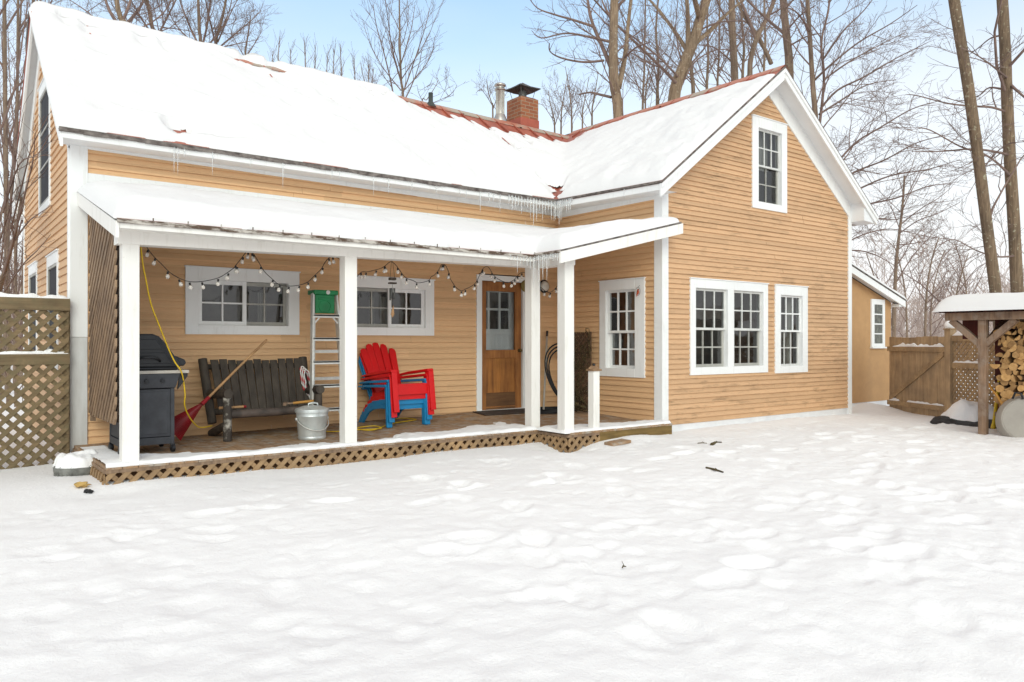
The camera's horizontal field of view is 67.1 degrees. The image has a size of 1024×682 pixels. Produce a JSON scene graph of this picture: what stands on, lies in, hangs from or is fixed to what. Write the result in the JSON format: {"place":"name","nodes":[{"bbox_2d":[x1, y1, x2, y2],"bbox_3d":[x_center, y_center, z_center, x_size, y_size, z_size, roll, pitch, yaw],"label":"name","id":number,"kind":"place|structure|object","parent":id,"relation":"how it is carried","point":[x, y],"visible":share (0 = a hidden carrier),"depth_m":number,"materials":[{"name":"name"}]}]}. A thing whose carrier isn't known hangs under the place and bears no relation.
{"place":"outdoors","nodes":[
{"label":"outdoors","id":0,"kind":"place"},
{"bbox_2d":[0,350,1023,681],"bbox_3d":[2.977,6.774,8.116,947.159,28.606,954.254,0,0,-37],"label":"snow ground","id":1,"kind":"structure","parent":0,"point":[870,542],"depth_m":4.66,"materials":[{"name":"white snow"}]},
{"bbox_2d":[0,166,21,394],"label":"bare shrub","id":2,"kind":"object","parent":1,"relation":"on","point":[5,253],"visible":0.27,"depth_m":18.33,"materials":[{"name":"brown plant"}]},
{"bbox_2d":[0,207,22,406],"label":"bare shrub","id":3,"kind":"object","parent":1,"relation":"on","point":[15,367],"visible":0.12,"depth_m":15.99,"materials":[{"name":"brown plant"}]},
{"bbox_2d":[0,214,22,402],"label":"bare shrub","id":4,"kind":"object","parent":1,"relation":"on","point":[7,348],"visible":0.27,"depth_m":14.98,"materials":[{"name":"brown plant"}]},
{"bbox_2d":[0,221,22,400],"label":"bare shrub","id":5,"kind":"object","parent":1,"relation":"on","point":[14,291],"visible":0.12,"depth_m":16.79,"materials":[{"name":"brown plant"}]},
{"bbox_2d":[0,0,37,390],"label":"bare tree","id":6,"kind":"object","parent":1,"relation":"on","point":[5,25],"visible":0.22,"depth_m":19.97,"materials":[{"name":"brown plant"}]},
{"bbox_2d":[0,92,58,292],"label":"bare shrub","id":7,"kind":"object","parent":1,"relation":"on","point":[20,210],"visible":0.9,"depth_m":10.21,"materials":[{"name":"brown plant"}]},
{"bbox_2d":[0,0,60,375],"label":"bare tree","id":8,"kind":"object","parent":1,"relation":"on","point":[15,106],"visible":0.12,"depth_m":26.98,"materials":[{"name":"brown plant"}]},
{"bbox_2d":[0,0,61,316],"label":"bare tree","id":9,"kind":"object","parent":1,"relation":"on","point":[17,73],"visible":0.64,"depth_m":18.21,"materials":[{"name":"brown plant"}]},
{"bbox_2d":[0,0,65,383],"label":"bare tree","id":10,"kind":"object","parent":1,"relation":"on","point":[17,36],"visible":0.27,"depth_m":21.97,"materials":[{"name":"brown plant"}]},
{"bbox_2d":[0,297,69,469],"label":"lattice fence","id":11,"kind":"object","parent":1,"relation":"on","point":[44,306],"visible":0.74,"depth_m":8.39,"materials":[{"name":"brown wood"}]},
{"bbox_2d":[0,349,67,353],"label":"rail snow","id":12,"kind":"structure","parent":11,"relation":"on","point":[47,351],"depth_m":8.38,"materials":[{"name":"white snow"}]},
{"bbox_2d":[0,292,68,298],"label":"rail snow","id":13,"kind":"structure","parent":11,"relation":"on","point":[29,295],"depth_m":8.36,"materials":[{"name":"white snow"}]},
{"bbox_2d":[0,0,119,376],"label":"bare tree","id":14,"kind":"object","parent":1,"relation":"on","point":[20,373],"visible":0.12,"depth_m":25.66,"materials":[{"name":"brown plant"}]},
{"bbox_2d":[53,466,90,476],"bbox_3d":[-4.392,1.316,7.827,0.452,0.155,0.452,0,0,-37],"label":"utility lid","id":15,"kind":"object","parent":1,"relation":"on","point":[57,472],"visible":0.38,"depth_m":7.63,"materials":[{"name":"grey metal"}]},
{"bbox_2d":[52,449,97,468],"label":"lid snow","id":16,"kind":"structure","parent":15,"relation":"on","point":[81,459],"depth_m":7.67,"materials":[{"name":"white snow"}]},
{"bbox_2d":[74,481,91,487],"bbox_3d":[-3.927,1.316,7.076,0.139,0.058,0.143,0,0,-37],"label":"yellow scrap","id":17,"kind":"object","parent":1,"relation":"on","point":[81,484],"visible":1,"depth_m":7.04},
{"bbox_2d":[67,0,196,32],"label":"bare tree","id":18,"kind":"object","parent":1,"relation":"on","point":[119,14],"visible":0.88,"depth_m":23.97,"materials":[{"name":"brown plant"}]},
{"bbox_2d":[112,0,216,41],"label":"bare tree","id":19,"kind":"object","parent":1,"relation":"on","point":[150,19],"visible":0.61,"depth_m":26.48,"materials":[{"name":"brown plant"}]},
{"bbox_2d":[158,0,254,42],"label":"bare tree","id":20,"kind":"object","parent":1,"relation":"on","point":[199,19],"visible":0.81,"depth_m":26.96,"materials":[{"name":"brown plant"}]},
{"bbox_2d":[193,0,278,47],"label":"bare tree","id":21,"kind":"object","parent":1,"relation":"on","point":[216,40],"visible":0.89,"depth_m":28.11,"materials":[{"name":"brown plant"}]},
{"bbox_2d":[227,2,268,54],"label":"bare tree","id":22,"kind":"object","parent":1,"relation":"on","point":[258,37],"visible":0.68,"depth_m":30.23,"materials":[{"name":"brown plant"}]},
{"bbox_2d":[353,56,399,85],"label":"sapling","id":23,"kind":"object","parent":1,"relation":"on","point":[369,67],"visible":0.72,"depth_m":25.89,"materials":[{"name":"brown plant"}]},
{"bbox_2d":[350,0,444,96],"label":"bare tree","id":24,"kind":"object","parent":1,"relation":"on","point":[399,51],"visible":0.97,"depth_m":22.83,"materials":[{"name":"brown plant"}]},
{"bbox_2d":[390,66,466,102],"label":"sapling","id":25,"kind":"object","parent":1,"relation":"on","point":[437,86],"visible":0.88,"depth_m":19.35,"materials":[{"name":"brown plant"}]},
{"bbox_2d":[12,11,906,484],"bbox_3d":[0.194,-1.796,14.152,15.150,7.240,8.190,0,0,-37],"label":"farmhouse","id":26,"kind":"object","parent":1,"relation":"on","point":[760,297],"visible":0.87,"depth_m":11.38,"materials":[{"name":"beige wood"}]},
{"bbox_2d":[27,260,37,350],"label":"window","id":27,"kind":"structure","parent":26,"relation":"in","point":[32,268],"depth_m":11.48,"materials":[{"name":"white wood"}]},
{"bbox_2d":[37,77,51,216],"bbox_3d":[-6.294,-2.655,10.486,0.142,1.786,1.224,0,0,-37],"label":"window","id":28,"kind":"structure","parent":26,"relation":"in","point":[44,188],"depth_m":10.55,"materials":[{"name":"white wood"}]},
{"bbox_2d":[45,249,63,369],"bbox_3d":[-5.793,-0.376,9.827,0.142,1.486,1.074,0,0,-37],"label":"window","id":29,"kind":"structure","parent":26,"relation":"in","point":[52,272],"depth_m":9.82,"materials":[{"name":"white wood"}]},
{"bbox_2d":[108,334,188,453],"bbox_3d":[-3.892,0.548,8.216,0.726,1.246,0.639,0,0,-37],"label":"gas grill","id":30,"kind":"object","parent":26,"relation":"on","point":[160,376],"visible":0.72,"depth_m":8.06,"materials":[{"name":"grey metal"}]},
{"bbox_2d":[140,247,212,427],"bbox_3d":[-3.527,0.011,8.321,0.147,1.974,1.409,0,0,7],"label":"extension cord","id":31,"kind":"object","parent":26,"relation":"hanging from","point":[166,342],"visible":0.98,"depth_m":8.02,"materials":[{"name":"yellow rubber"}]},
{"bbox_2d":[174,339,267,440],"bbox_3d":[-3.426,0.553,9.071,0.226,1.157,1.300,0,0,44],"label":"leaf rake","id":32,"kind":"object","parent":26,"relation":"on","point":[179,431],"visible":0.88,"depth_m":8.78,"materials":[{"name":"red plastic"}]},
{"bbox_2d":[184,264,300,349],"bbox_3d":[-3.599,-0.445,10.114,1.948,1.126,0.650,0,0,-37],"label":"window","id":33,"kind":"structure","parent":26,"relation":"in","point":[246,303],"depth_m":10.12,"materials":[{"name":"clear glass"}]},
{"bbox_2d":[198,356,324,441],"bbox_3d":[-3.059,0.690,9.532,1.395,0.979,0.756,0,0,-37],"label":"log bench","id":34,"kind":"object","parent":26,"relation":"on","point":[226,396],"visible":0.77,"depth_m":9.57,"materials":[{"name":"black wood"}]},
{"bbox_2d":[283,400,313,405],"bbox_3d":[-2.642,0.763,9.609,0.402,0.062,0.130,0,0,-19],"label":"hand tool","id":35,"kind":"object","parent":34,"relation":"on","point":[296,402],"visible":0.85,"depth_m":9.61,"materials":[{"name":"brown wood"}]},
{"bbox_2d":[300,366,309,398],"bbox_3d":[-2.646,0.567,10.017,0.210,0.494,0.093,0,0,-37],"label":"rope coil","id":36,"kind":"object","parent":34,"relation":"hanging from","point":[302,377],"visible":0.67,"depth_m":9.97,"materials":[{"name":"fabric"}]},
{"bbox_2d":[295,402,328,439],"bbox_3d":[-2.388,0.944,9.225,0.410,0.440,0.400,0,0,-37],"label":"ash bucket","id":37,"kind":"object","parent":26,"relation":"on","point":[311,420],"visible":1,"depth_m":9.08,"materials":[{"name":"metal"}]},
{"bbox_2d":[308,290,339,413],"bbox_3d":[-2.390,0.251,10.093,0.744,1.817,0.627,0,0,-37],"label":"step ladder","id":38,"kind":"object","parent":26,"relation":"on","point":[324,301],"visible":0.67,"depth_m":9.96,"materials":[{"name":"metal"}]},
{"bbox_2d":[145,247,556,297],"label":"string lights","id":39,"kind":"object","parent":26,"relation":"hanging from","point":[253,257],"visible":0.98,"depth_m":8.83,"materials":[{"name":"black rubber"}]},
{"bbox_2d":[326,418,416,431],"bbox_3d":[-1.809,1.127,10.366,0.455,0.053,1.650,0,0,28],"label":"extension cord","id":40,"kind":"object","parent":26,"relation":"on","point":[378,426],"visible":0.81,"depth_m":10.21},
{"bbox_2d":[80,420,670,467],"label":"deck snow","id":41,"kind":"structure","parent":26,"relation":"on","point":[109,458],"depth_m":8.74,"materials":[{"name":"white snow"}]},
{"bbox_2d":[77,181,678,253],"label":"porch snow","id":42,"kind":"structure","parent":26,"relation":"on","point":[161,203],"depth_m":8.72,"materials":[{"name":"white snow"}]},
{"bbox_2d":[331,269,434,335],"bbox_3d":[-1.928,-0.443,11.391,1.947,1.126,0.650,0,0,-37],"label":"window","id":43,"kind":"structure","parent":26,"relation":"in","point":[413,308],"depth_m":11.49,"materials":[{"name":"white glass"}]},
{"bbox_2d":[388,262,396,317],"bbox_3d":[-1.468,-0.665,9.476,0.090,0.767,0.074,0,0,-37],"label":"wind chime","id":44,"kind":"object","parent":26,"relation":"hanging from","point":[391,293],"visible":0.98,"depth_m":9.46,"materials":[{"name":"grey metal"}]},
{"bbox_2d":[358,360,429,427],"bbox_3d":[-1.680,0.648,10.707,0.704,0.989,0.908,0,0,-41],"label":"adirondack chair","id":45,"kind":"object","parent":26,"relation":"on","point":[367,411],"visible":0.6,"depth_m":10.54,"materials":[{"name":"blue plastic"}]},
{"bbox_2d":[359,356,431,422],"bbox_3d":[-1.660,0.591,10.696,0.704,0.989,0.908,0,-2,-42],"label":"adirondack chair","id":46,"kind":"object","parent":45,"relation":"on","point":[409,401],"visible":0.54,"depth_m":10.49,"materials":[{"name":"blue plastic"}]},
{"bbox_2d":[360,349,433,417],"bbox_3d":[-1.641,0.535,10.684,0.704,0.989,0.908,0,-3,-43],"label":"adirondack chair","id":47,"kind":"object","parent":46,"relation":"on","point":[409,396],"visible":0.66,"depth_m":10.50,"materials":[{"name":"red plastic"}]},
{"bbox_2d":[360,343,435,412],"bbox_3d":[-1.622,0.479,10.672,0.704,0.989,0.908,0,-5,-44],"label":"adirondack chair","id":48,"kind":"object","parent":47,"relation":"on","point":[373,360],"visible":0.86,"depth_m":10.65,"materials":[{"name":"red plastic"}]},
{"bbox_2d":[24,1,774,198],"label":"roof snow","id":49,"kind":"structure","parent":26,"relation":"on","point":[116,77],"depth_m":11.18,"materials":[{"name":"white snow"}]},
{"bbox_2d":[472,273,523,409],"bbox_3d":[-0.299,0.021,12.569,1.009,2.200,0.556,0,0,-37],"label":"door","id":50,"kind":"structure","parent":26,"relation":"in","point":[501,307],"depth_m":12.50,"materials":[{"name":"brown wood"}]},
{"bbox_2d":[473,408,524,415],"bbox_3d":[-0.099,1.106,12.068,1.035,0.032,0.443,0,0,-34],"label":"door mat","id":51,"kind":"object","parent":26,"relation":"on","point":[503,411],"depth_m":11.96,"materials":[{"name":"black rubber"}]},
{"bbox_2d":[543,331,547,409],"bbox_3d":[0.545,0.480,12.600,0.038,1.304,0.558,0,0,9],"label":"broom pole","id":52,"kind":"object","parent":26,"relation":"on","point":[544,372],"visible":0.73,"depth_m":12.54,"materials":[{"name":"red wood"}]},
{"bbox_2d":[540,343,580,413],"bbox_3d":[0.708,0.579,12.431,1.099,1.100,0.645,0,0,-69],"label":"cable coil","id":53,"kind":"object","parent":26,"relation":"on","point":[550,410],"visible":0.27,"depth_m":12.39,"materials":[{"name":"black rubber"}]},
{"bbox_2d":[574,328,591,411],"bbox_3d":[0.962,0.471,12.351,0.420,1.352,0.872,0,0,-37],"label":"leaning trellis","id":54,"kind":"object","parent":26,"relation":"on","point":[579,381],"visible":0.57,"depth_m":12.42,"materials":[{"name":"brown wood"}]},
{"bbox_2d":[598,277,681,377],"bbox_3d":[1.923,-0.143,12.055,0.650,1.789,1.463,0,0,-37],"label":"window","id":55,"kind":"structure","parent":26,"relation":"in","point":[622,332],"depth_m":12.14,"materials":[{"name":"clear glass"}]},
{"bbox_2d":[689,275,768,374],"bbox_3d":[3.273,-0.162,12.432,2.462,1.757,0.650,0,0,-37],"label":"window","id":56,"kind":"structure","parent":26,"relation":"in","point":[712,310],"depth_m":12.43,"materials":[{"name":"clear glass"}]},
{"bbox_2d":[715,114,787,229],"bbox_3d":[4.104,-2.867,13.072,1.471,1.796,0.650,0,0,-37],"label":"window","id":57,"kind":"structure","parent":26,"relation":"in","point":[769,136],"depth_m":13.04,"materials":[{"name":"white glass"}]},
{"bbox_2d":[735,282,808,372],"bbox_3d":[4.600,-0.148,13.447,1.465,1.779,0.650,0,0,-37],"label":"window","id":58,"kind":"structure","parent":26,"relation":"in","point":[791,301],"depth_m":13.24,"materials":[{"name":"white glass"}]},
{"bbox_2d":[870,299,886,347],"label":"window","id":59,"kind":"structure","parent":26,"relation":"in","point":[877,306],"depth_m":15.78,"materials":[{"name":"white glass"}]},
{"bbox_2d":[852,262,906,299],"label":"annex snow","id":60,"kind":"structure","parent":26,"relation":"on","point":[874,277],"depth_m":15.40,"materials":[{"name":"white snow"}]},
{"bbox_2d":[471,67,508,117],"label":"sapling","id":61,"kind":"object","parent":1,"relation":"on","point":[493,107],"visible":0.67,"depth_m":29.41,"materials":[{"name":"brown plant"}]},
{"bbox_2d":[0,207,1023,356],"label":"woods","id":62,"kind":"object","parent":1,"relation":"on","point":[916,331],"visible":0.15,"depth_m":50.87,"materials":[{"name":"brown plant"}]},
{"bbox_2d":[538,90,577,132],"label":"sapling","id":63,"kind":"object","parent":1,"relation":"on","point":[552,117],"visible":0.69,"depth_m":29.99,"materials":[{"name":"brown plant"}]},
{"bbox_2d":[541,66,581,133],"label":"sapling","id":64,"kind":"object","parent":1,"relation":"on","point":[560,118],"visible":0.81,"depth_m":29.99,"materials":[{"name":"brown plant"}]},
{"bbox_2d":[542,58,588,132],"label":"sapling","id":65,"kind":"object","parent":1,"relation":"on","point":[571,96],"visible":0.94,"depth_m":28.02,"materials":[{"name":"brown plant"}]},
{"bbox_2d":[568,63,597,127],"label":"sapling","id":66,"kind":"object","parent":1,"relation":"on","point":[584,99],"visible":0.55,"depth_m":31.98,"materials":[{"name":"brown plant"}]},
{"bbox_2d":[564,57,609,126],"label":"sapling","id":67,"kind":"object","parent":1,"relation":"on","point":[591,113],"visible":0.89,"depth_m":26.82,"materials":[{"name":"brown plant"}]},
{"bbox_2d":[522,0,675,118],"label":"bare tree","id":68,"kind":"object","parent":1,"relation":"on","point":[615,81],"visible":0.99,"depth_m":20.95,"materials":[{"name":"brown plant"}]},
{"bbox_2d":[623,39,663,107],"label":"sapling","id":69,"kind":"object","parent":1,"relation":"on","point":[641,96],"visible":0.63,"depth_m":30.73,"materials":[{"name":"brown plant"}]},
{"bbox_2d":[606,0,683,108],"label":"bare tree","id":70,"kind":"object","parent":1,"relation":"on","point":[644,83],"visible":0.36,"depth_m":33.97,"materials":[{"name":"brown plant"}]},
{"bbox_2d":[632,52,675,103],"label":"sapling","id":71,"kind":"object","parent":1,"relation":"on","point":[660,76],"visible":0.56,"depth_m":29.10,"materials":[{"name":"brown plant"}]},
{"bbox_2d":[629,0,697,104],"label":"bare tree","id":72,"kind":"object","parent":1,"relation":"on","point":[659,72],"visible":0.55,"depth_m":29.85,"materials":[{"name":"brown plant"}]},
{"bbox_2d":[594,0,748,100],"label":"bare tree","id":73,"kind":"object","parent":1,"relation":"on","point":[694,37],"visible":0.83,"depth_m":23.84,"materials":[{"name":"brown plant"}]},
{"bbox_2d":[639,0,718,93],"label":"bare tree","id":74,"kind":"object","parent":1,"relation":"on","point":[691,80],"visible":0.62,"depth_m":26.94,"materials":[{"name":"brown plant"}]},
{"bbox_2d":[659,0,742,90],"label":"bare tree","id":75,"kind":"object","parent":1,"relation":"on","point":[707,72],"visible":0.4,"depth_m":30.89,"materials":[{"name":"brown plant"}]},
{"bbox_2d":[661,0,770,86],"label":"bare tree","id":76,"kind":"object","parent":1,"relation":"on","point":[720,70],"visible":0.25,"depth_m":32.78,"materials":[{"name":"brown plant"}]},
{"bbox_2d":[680,0,780,85],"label":"bare tree","id":77,"kind":"object","parent":1,"relation":"on","point":[743,64],"visible":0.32,"depth_m":32.11,"materials":[{"name":"brown plant"}]},
{"bbox_2d":[698,0,775,81],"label":"bare tree","id":78,"kind":"object","parent":1,"relation":"on","point":[733,59],"visible":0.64,"depth_m":26.91,"materials":[{"name":"brown plant"}]},
{"bbox_2d":[703,0,788,80],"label":"bare tree","id":79,"kind":"object","parent":1,"relation":"on","point":[757,35],"visible":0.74,"depth_m":25.00,"materials":[{"name":"brown plant"}]},
{"bbox_2d":[721,0,797,72],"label":"bare tree","id":80,"kind":"object","parent":1,"relation":"on","point":[763,56],"visible":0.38,"depth_m":30.34,"materials":[{"name":"brown plant"}]},
{"bbox_2d":[733,0,829,78],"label":"bare tree","id":81,"kind":"object","parent":1,"relation":"on","point":[787,45],"visible":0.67,"depth_m":21.91,"materials":[{"name":"brown plant"}]},
{"bbox_2d":[762,0,952,135],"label":"bare tree","id":82,"kind":"object","parent":1,"relation":"on","point":[810,63],"visible":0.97,"depth_m":19.95,"materials":[{"name":"brown plant"}]},
{"bbox_2d":[864,226,930,286],"bbox_3d":[12.928,-1.145,26.907,4.636,5.583,2.179,0,0,-24],"label":"sapling","id":83,"kind":"object","parent":1,"relation":"on","point":[894,261],"visible":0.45,"depth_m":26.64,"materials":[{"name":"brown plant"}]},
{"bbox_2d":[858,232,941,337],"bbox_3d":[14.824,-1.574,29.997,4.912,6.450,2.634,0,0,-37],"label":"sapling","id":84,"kind":"object","parent":1,"relation":"on","point":[906,311],"visible":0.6,"depth_m":29.98,"materials":[{"name":"brown plant"}]},
{"bbox_2d":[852,139,960,336],"bbox_3d":[13.819,-2.963,27.290,3.728,9.220,5.767,0,0,30],"label":"bare tree","id":85,"kind":"object","parent":1,"relation":"on","point":[893,323],"visible":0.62,"depth_m":27.93,"materials":[{"name":"brown plant"}]},
{"bbox_2d":[829,47,1000,271],"bbox_3d":[9.552,-3.180,19.864,6.017,9.629,5.542,0,0,-37],"label":"bare tree","id":86,"kind":"object","parent":1,"relation":"on","point":[840,144],"visible":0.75,"depth_m":19.31,"materials":[{"name":"brown plant"}]},
{"bbox_2d":[884,211,978,335],"bbox_3d":[14.213,-1.402,24.746,3.434,6.088,4.526,0,0,0],"label":"sapling","id":87,"kind":"object","parent":1,"relation":"on","point":[925,311],"visible":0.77,"depth_m":24.00,"materials":[{"name":"brown plant"}]},
{"bbox_2d":[843,0,1023,298],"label":"bare tree","id":88,"kind":"object","parent":1,"relation":"on","point":[1007,105],"visible":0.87,"depth_m":18.37,"materials":[{"name":"brown plant"}]},
{"bbox_2d":[891,233,982,335],"bbox_3d":[18.171,-1.527,32.946,6.163,6.366,3.262,0,0,-19],"label":"sapling","id":89,"kind":"object","parent":1,"relation":"on","point":[931,307],"visible":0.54,"depth_m":32.98,"materials":[{"name":"brown plant"}]},
{"bbox_2d":[895,0,1023,395],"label":"bare tree","id":90,"kind":"object","parent":1,"relation":"on","point":[982,191],"visible":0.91,"depth_m":16.92,"materials":[{"name":"brown plant"}]},
{"bbox_2d":[930,416,991,428],"bbox_3d":[7.316,1.329,12.511,0.326,0.194,1.000,0,0,-37],"label":"black tarp","id":91,"kind":"object","parent":1,"relation":"on","point":[941,419],"visible":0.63,"depth_m":12.61,"materials":[{"name":"black plastic"}]},
{"bbox_2d":[926,241,1005,344],"bbox_3d":[16.130,-0.940,27.026,2.636,5.172,6.013,0,0,16],"label":"sapling","id":92,"kind":"object","parent":1,"relation":"on","point":[959,276],"visible":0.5,"depth_m":26.98,"materials":[{"name":"brown plant"}]},
{"bbox_2d":[940,399,993,421],"bbox_3d":[7.594,1.188,12.767,0.805,0.451,0.980,0,0,-37],"label":"snow heap","id":93,"kind":"object","parent":1,"relation":"on","point":[963,410],"visible":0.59,"depth_m":12.59,"materials":[{"name":"white snow"}]},
{"bbox_2d":[943,328,994,411],"bbox_3d":[7.886,0.631,12.600,0.155,1.780,2.185,0,0,-10],"label":"lattice fence","id":94,"kind":"object","parent":1,"relation":"on","point":[951,346],"visible":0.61,"depth_m":13.34,"materials":[{"name":"brown wood"}]},
{"bbox_2d":[887,336,943,415],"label":"wooden gate","id":95,"kind":"structure","parent":94,"relation":"attached to","point":[916,373],"depth_m":14.41,"materials":[{"name":"brown wood"}]},
{"bbox_2d":[889,398,943,405],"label":"rail snow","id":96,"kind":"structure","parent":95,"relation":"on","point":[895,399],"depth_m":14.34,"materials":[{"name":"white snow"}]},
{"bbox_2d":[892,343,943,346],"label":"rail snow","id":97,"kind":"structure","parent":95,"relation":"on","point":[919,345],"depth_m":14.37,"materials":[{"name":"white snow"}]},
{"bbox_2d":[931,223,1010,371],"bbox_3d":[17.470,-1.546,29.741,3.044,6.394,4.005,0,0,28],"label":"sapling","id":98,"kind":"object","parent":1,"relation":"on","point":[966,288],"visible":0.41,"depth_m":30.00,"materials":[{"name":"brown plant"}]},
{"bbox_2d":[938,309,1023,434],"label":"woodshed","id":99,"kind":"object","parent":1,"relation":"on","point":[973,327],"visible":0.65,"depth_m":11.42,"materials":[{"name":"brown wood"}]},
{"bbox_2d":[991,376,1000,428],"bbox_3d":[7.442,0.944,11.873,0.406,0.800,0.168,0,0,-37],"label":"splitting maul","id":100,"kind":"object","parent":1,"relation":"on","point":[993,425],"visible":0.54,"depth_m":11.80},
{"bbox_2d":[995,392,1023,437],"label":"plastic tub","id":101,"kind":"object","parent":1,"relation":"on","point":[1009,419],"visible":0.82,"depth_m":11.07,"materials":[{"name":"plastic"}]},
{"bbox_2d":[0,0,1023,334],"label":"sky","id":102,"kind":"structure","parent":0,"point":[489,35],"materials":[{"name":"blue"}]},
{"bbox_2d":[932,292,1023,311],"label":"snow","id":103,"kind":"structure","parent":0,"point":[989,301],"depth_m":11.28,"materials":[{"name":"white snow"}]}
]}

